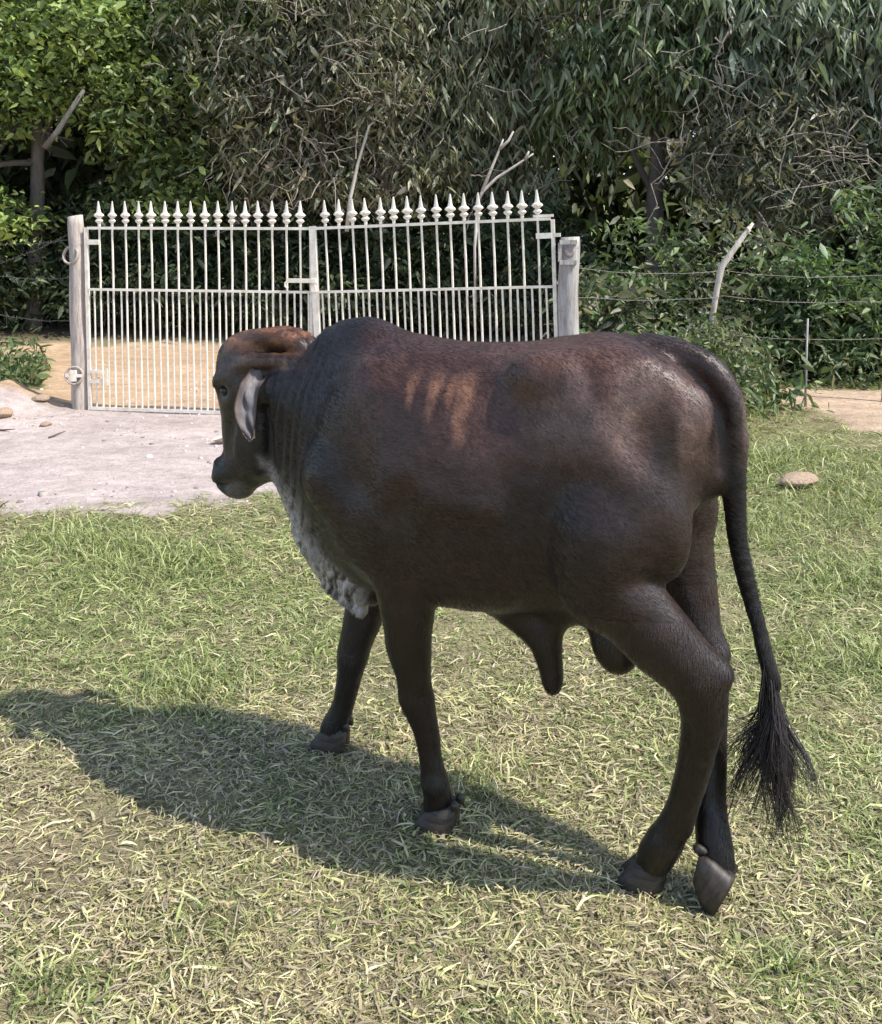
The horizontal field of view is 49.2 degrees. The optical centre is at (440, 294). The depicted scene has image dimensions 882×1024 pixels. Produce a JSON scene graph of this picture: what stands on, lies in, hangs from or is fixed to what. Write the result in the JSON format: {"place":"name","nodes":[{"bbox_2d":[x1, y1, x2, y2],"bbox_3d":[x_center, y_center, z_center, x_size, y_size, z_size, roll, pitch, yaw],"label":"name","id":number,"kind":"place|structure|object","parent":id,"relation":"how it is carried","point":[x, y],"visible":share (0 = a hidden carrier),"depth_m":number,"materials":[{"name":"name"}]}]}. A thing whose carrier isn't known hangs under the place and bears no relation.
{"place":"outdoors","nodes":[
{"label":"outdoors","id":0,"kind":"place"},
{"bbox_2d":[0,257,881,1023],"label":"ground","id":1,"kind":"structure","parent":0,"point":[54,333],"depth_m":2.79,"materials":[{"name":"green plant"}]},
{"bbox_2d":[0,200,63,331],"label":"shrub","id":2,"kind":"object","parent":1,"relation":"on","point":[8,297],"visible":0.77,"depth_m":13.66,"materials":[{"name":"green plant"}]},
{"bbox_2d":[0,234,68,322],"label":"wire fence","id":3,"kind":"object","parent":1,"relation":"on","point":[59,239],"visible":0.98,"depth_m":8.90,"materials":[{"name":"grey metal"}]},
{"bbox_2d":[12,184,157,329],"bbox_3d":[-5.058,-0.439,13.982,2.342,2.349,2.026,0,4,0],"label":"shrub","id":4,"kind":"object","parent":1,"relation":"on","point":[60,306],"visible":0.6,"depth_m":13.70,"materials":[{"name":"green plant"}]},
{"bbox_2d":[0,0,170,328],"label":"broadleaf tree","id":5,"kind":"object","parent":1,"relation":"on","point":[28,47],"visible":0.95,"depth_m":13.16,"materials":[{"name":"green plant"}]},
{"bbox_2d":[42,89,84,149],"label":"dead branch","id":6,"kind":"object","parent":5,"relation":"attached to","point":[53,136],"visible":1,"depth_m":12.65,"materials":[{"name":"grey wood"}]},
{"bbox_2d":[0,388,279,515],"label":"dirt drive","id":7,"kind":"structure","parent":1,"relation":"on","point":[123,465],"depth_m":6.88,"materials":[{"name":"grey soil"}]},
{"bbox_2d":[0,407,12,417],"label":"rock","id":8,"kind":"object","parent":7,"relation":"on","point":[5,412],"visible":0.99,"depth_m":8.20,"materials":[{"name":"stone"}]},
{"bbox_2d":[40,421,51,426],"bbox_3d":[-3.301,1.082,8.045,0.077,0.053,0.110,2,5,28],"label":"rock","id":9,"kind":"object","parent":7,"relation":"on","point":[45,424],"visible":1,"depth_m":8.01,"materials":[{"name":"stone"}]},
{"bbox_2d":[62,215,87,409],"bbox_3d":[-3.295,0.237,8.679,0.200,1.917,0.196,0,4,0],"label":"gate post","id":10,"kind":"object","parent":7,"relation":"on","point":[77,375],"visible":0.93,"depth_m":8.63,"materials":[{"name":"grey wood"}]},
{"bbox_2d":[84,201,316,413],"bbox_3d":[-2.127,0.115,8.459,2.143,1.878,0.081,1,4,9],"label":"gate leaf","id":11,"kind":"object","parent":10,"relation":"attached to","point":[205,215],"visible":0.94,"depth_m":8.51,"materials":[{"name":"white paint"}]},
{"bbox_2d":[0,374,253,507],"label":"litter","id":12,"kind":"object","parent":7,"relation":"on","point":[42,493],"visible":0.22,"depth_m":7.30,"materials":[{"name":"brown plant"}]},
{"bbox_2d":[212,435,222,441],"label":"dry leaf","id":13,"kind":"object","parent":7,"relation":"on","point":[217,439],"visible":0.41,"depth_m":7.37,"materials":[{"name":"beige plant"}]},
{"bbox_2d":[558,237,579,335],"bbox_3d":[1.029,0.394,7.781,0.193,1.729,0.195,0,4,0],"label":"gate post","id":14,"kind":"object","parent":7,"relation":"on","point":[568,276],"visible":0.53,"depth_m":7.69,"materials":[{"name":"grey concrete"}]},
{"bbox_2d":[309,189,560,341],"bbox_3d":[-0.059,0.103,8.045,2.152,1.876,0.043,-1,4,14],"label":"gate leaf","id":15,"kind":"object","parent":14,"relation":"attached to","point":[507,206],"visible":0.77,"depth_m":8.00,"materials":[{"name":"white paint"}]},
{"bbox_2d":[32,0,325,321],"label":"broadleaf tree","id":16,"kind":"object","parent":1,"relation":"on","point":[161,178],"visible":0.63,"depth_m":13.58,"materials":[{"name":"green plant"}]},
{"bbox_2d":[102,205,257,332],"bbox_3d":[-3.607,-0.368,13.895,2.434,1.962,1.896,0,4,0],"label":"shrub","id":17,"kind":"object","parent":1,"relation":"on","point":[185,271],"visible":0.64,"depth_m":13.62,"materials":[{"name":"green plant"}]},
{"bbox_2d":[189,201,355,332],"bbox_3d":[-2.359,-0.339,13.798,2.552,1.999,1.917,0,4,0],"label":"shrub","id":18,"kind":"object","parent":1,"relation":"on","point":[266,272],"visible":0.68,"depth_m":13.45,"materials":[{"name":"green plant"}]},
{"bbox_2d":[139,0,407,325],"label":"twiggy tree","id":19,"kind":"object","parent":1,"relation":"on","point":[260,71],"visible":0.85,"depth_m":13.21,"materials":[{"name":"green plant"}]},
{"bbox_2d":[291,190,435,329],"bbox_3d":[-1.113,-0.437,13.825,2.327,2.348,2.020,0,4,0],"label":"shrub","id":20,"kind":"object","parent":1,"relation":"on","point":[375,274],"visible":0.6,"depth_m":13.54,"materials":[{"name":"green plant"}]},
{"bbox_2d":[244,0,560,317],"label":"twiggy tree","id":21,"kind":"object","parent":1,"relation":"on","point":[367,39],"visible":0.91,"depth_m":13.04,"materials":[{"name":"green plant"}]},
{"bbox_2d":[345,122,373,231],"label":"dead branch","id":22,"kind":"object","parent":21,"relation":"attached to","point":[355,177],"visible":0.94,"depth_m":12.82,"materials":[{"name":"grey wood"}]},
{"bbox_2d":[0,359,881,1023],"bbox_3d":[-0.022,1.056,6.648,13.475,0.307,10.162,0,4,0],"label":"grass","id":23,"kind":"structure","parent":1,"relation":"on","point":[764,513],"depth_m":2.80,"materials":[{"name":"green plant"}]},
{"bbox_2d":[778,472,817,487],"bbox_3d":[2.283,1.178,6.138,0.197,0.093,0.290,4,6,45],"label":"rock","id":24,"kind":"object","parent":23,"relation":"on","point":[795,479],"visible":0.96,"depth_m":6.07,"materials":[{"name":"stone"}]},
{"bbox_2d":[0,0,881,314],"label":"woodland","id":25,"kind":"object","parent":1,"relation":"on","point":[622,196],"visible":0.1,"depth_m":15.96,"materials":[{"name":"green plant"}]},
{"bbox_2d":[0,316,881,414],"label":"weeds","id":26,"kind":"object","parent":1,"relation":"on","point":[31,377],"visible":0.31,"depth_m":9.60,"materials":[{"name":"green plant"}]},
{"bbox_2d":[376,184,521,337],"bbox_3d":[0.174,-0.461,13.729,2.232,2.231,1.877,0,4,0],"label":"shrub","id":27,"kind":"object","parent":1,"relation":"on","point":[430,266],"visible":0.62,"depth_m":13.46,"materials":[{"name":"green plant"}]},
{"bbox_2d":[344,0,596,321],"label":"drooping tree","id":28,"kind":"object","parent":1,"relation":"on","point":[492,43],"visible":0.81,"depth_m":13.41,"materials":[{"name":"green plant"}]},
{"bbox_2d":[211,316,831,916],"bbox_3d":[0.107,0.776,2.628,1.811,1.416,0.582,2,4,26],"label":"bull","id":29,"kind":"object","parent":1,"relation":"on","point":[539,498],"visible":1,"depth_m":2.35,"materials":[{"name":"black"}]},
{"bbox_2d":[455,186,624,340],"bbox_3d":[1.400,-0.390,13.303,2.244,2.331,1.719,1,4,17],"label":"shrub","id":30,"kind":"object","parent":1,"relation":"on","point":[531,266],"visible":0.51,"depth_m":13.11,"materials":[{"name":"green plant"}]},
{"bbox_2d":[538,251,696,338],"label":"shrub","id":31,"kind":"object","parent":1,"relation":"on","point":[605,319],"visible":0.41,"depth_m":9.79,"materials":[{"name":"green plant"}]},
{"bbox_2d":[578,197,760,349],"bbox_3d":[2.386,-0.003,10.598,2.099,2.148,1.630,0,4,0],"label":"shrub","id":32,"kind":"object","parent":1,"relation":"on","point":[670,288],"visible":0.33,"depth_m":10.40,"materials":[{"name":"green plant"}]},
{"bbox_2d":[499,0,863,319],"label":"drooping tree","id":33,"kind":"object","parent":1,"relation":"on","point":[645,54],"visible":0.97,"depth_m":12.87,"materials":[{"name":"green plant"}]},
{"bbox_2d":[645,295,793,422],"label":"shrub","id":34,"kind":"object","parent":1,"relation":"on","point":[742,373],"visible":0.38,"depth_m":8.03,"materials":[{"name":"green plant"}]},
{"bbox_2d":[579,222,881,406],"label":"wire fence","id":35,"kind":"object","parent":1,"relation":"on","point":[726,260],"visible":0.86,"depth_m":8.42,"materials":[{"name":"grey wood"}]},
{"bbox_2d":[602,10,881,337],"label":"twiggy tree","id":36,"kind":"object","parent":1,"relation":"on","point":[783,151],"visible":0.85,"depth_m":12.08,"materials":[{"name":"green plant"}]},
{"bbox_2d":[641,190,861,379],"bbox_3d":[3.341,0.013,10.760,2.480,2.364,1.752,0,4,0],"label":"shrub","id":37,"kind":"object","parent":1,"relation":"on","point":[746,289],"visible":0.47,"depth_m":10.50,"materials":[{"name":"green plant"}]},
{"bbox_2d":[639,0,881,283],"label":"drooping tree","id":38,"kind":"object","parent":1,"relation":"on","point":[793,27],"visible":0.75,"depth_m":11.96,"materials":[{"name":"green plant"}]},
{"bbox_2d":[722,235,881,382],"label":"shrub","id":39,"kind":"object","parent":1,"relation":"on","point":[827,260],"visible":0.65,"depth_m":10.35,"materials":[{"name":"green plant"}]},
{"bbox_2d":[751,168,881,381],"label":"shrub","id":40,"kind":"object","parent":1,"relation":"on","point":[866,292],"visible":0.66,"depth_m":10.46,"materials":[{"name":"green plant"}]},
{"bbox_2d":[828,1,881,235],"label":"broadleaf tree","id":41,"kind":"object","parent":1,"relation":"on","point":[872,149],"visible":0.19,"depth_m":12.23,"materials":[{"name":"green plant"}]},
{"bbox_2d":[840,243,881,371],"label":"shrub","id":42,"kind":"object","parent":1,"relation":"on","point":[875,352],"visible":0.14,"depth_m":10.83,"materials":[{"name":"green plant"}]},
{"bbox_2d":[0,340,881,431],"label":"sand road","id":43,"kind":"structure","parent":0,"point":[861,410],"depth_m":9.93,"materials":[{"name":"beige sand"}]},
{"bbox_2d":[32,394,50,401],"bbox_3d":[-3.618,0.934,8.709,0.167,0.077,0.129,-4,6,-43],"label":"rock","id":44,"kind":"object","parent":43,"relation":"on","point":[42,397],"visible":1,"depth_m":8.67,"materials":[{"name":"stone"}]},
{"bbox_2d":[473,131,533,340],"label":"dead branch","id":45,"kind":"object","parent":43,"relation":"on","point":[485,186],"visible":0.87,"depth_m":12.53,"materials":[{"name":"grey wood"}]}
]}

